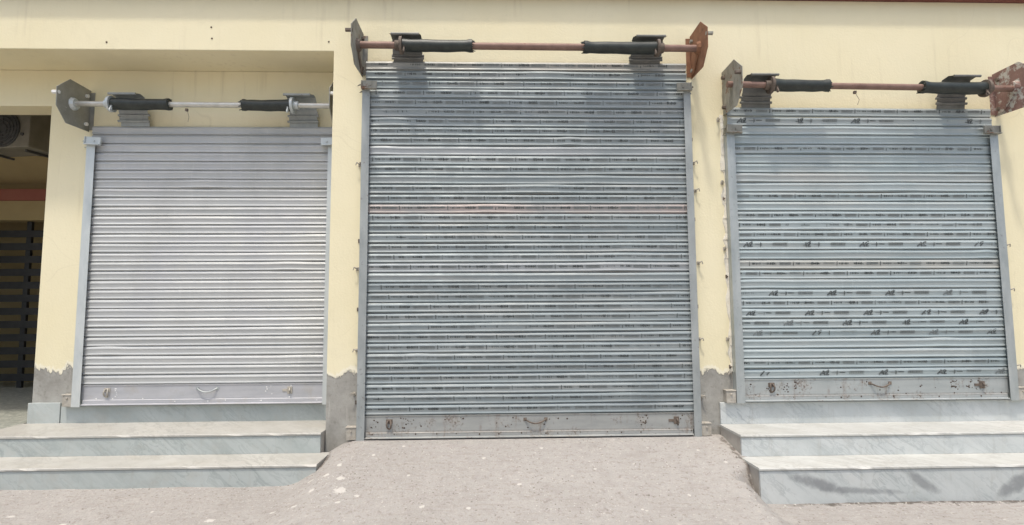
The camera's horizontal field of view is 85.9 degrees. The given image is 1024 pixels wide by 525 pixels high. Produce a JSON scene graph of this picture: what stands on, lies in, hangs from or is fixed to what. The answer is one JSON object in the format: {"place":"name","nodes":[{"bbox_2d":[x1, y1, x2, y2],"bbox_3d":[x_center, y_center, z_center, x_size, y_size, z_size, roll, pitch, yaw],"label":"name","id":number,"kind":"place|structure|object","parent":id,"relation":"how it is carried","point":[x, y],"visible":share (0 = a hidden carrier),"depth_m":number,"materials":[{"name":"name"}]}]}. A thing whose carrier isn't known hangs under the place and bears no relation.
{"place":"outdoors","nodes":[
{"label":"outdoors","id":0,"kind":"place"},
{"bbox_2d":[0,382,32,428],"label":"lobby floor","id":1,"kind":"structure","parent":0,"point":[14,401],"depth_m":5.89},
{"bbox_2d":[0,222,43,387],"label":"slatted gate","id":2,"kind":"structure","parent":1,"relation":"on","point":[24,311],"depth_m":7.10,"materials":[{"name":"black metal"}]},
{"bbox_2d":[0,434,1023,524],"bbox_3d":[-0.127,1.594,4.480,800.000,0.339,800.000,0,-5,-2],"label":"ground","id":3,"kind":"structure","parent":0,"point":[484,481],"depth_m":3.65,"materials":[{"name":"concrete"}]},
{"bbox_2d":[0,420,328,489],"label":"marble steps","id":4,"kind":"structure","parent":3,"relation":"on","point":[44,456],"depth_m":4.29,"materials":[{"name":"white stone"}]},
{"bbox_2d":[0,0,1023,451],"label":"shop building","id":5,"kind":"structure","parent":3,"relation":"on","point":[204,50],"depth_m":4.82,"materials":[{"name":"beige paint"}]},
{"bbox_2d":[0,115,50,159],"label":"outdoor unit","id":6,"kind":"object","parent":5,"relation":"attached to","point":[24,135],"visible":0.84,"depth_m":6.00,"materials":[{"name":"beige metal"}]},
{"bbox_2d":[51,79,332,406],"bbox_3d":[-2.713,-0.183,4.781,2.390,2.850,0.390,0,-5,-2],"label":"roller shutter","id":7,"kind":"object","parent":5,"relation":"attached to","point":[263,200],"visible":0.91,"depth_m":4.91,"materials":[{"name":"metal"}]},
{"bbox_2d":[345,18,712,440],"bbox_3d":[0.144,-0.294,4.454,2.969,3.420,0.394,0,-5,-2],"label":"roller shutter","id":8,"kind":"object","parent":5,"relation":"attached to","point":[419,305],"visible":1,"depth_m":4.58,"materials":[{"name":"grey metal"}]},
{"bbox_2d":[716,59,1023,403],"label":"roller shutter","id":9,"kind":"object","parent":5,"relation":"attached to","point":[951,248],"visible":1,"depth_m":4.67,"materials":[{"name":"grey metal"}]},
{"bbox_2d":[719,420,1023,503],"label":"marble steps","id":10,"kind":"structure","parent":3,"relation":"on","point":[804,463],"depth_m":4.00,"materials":[{"name":"white stone"}]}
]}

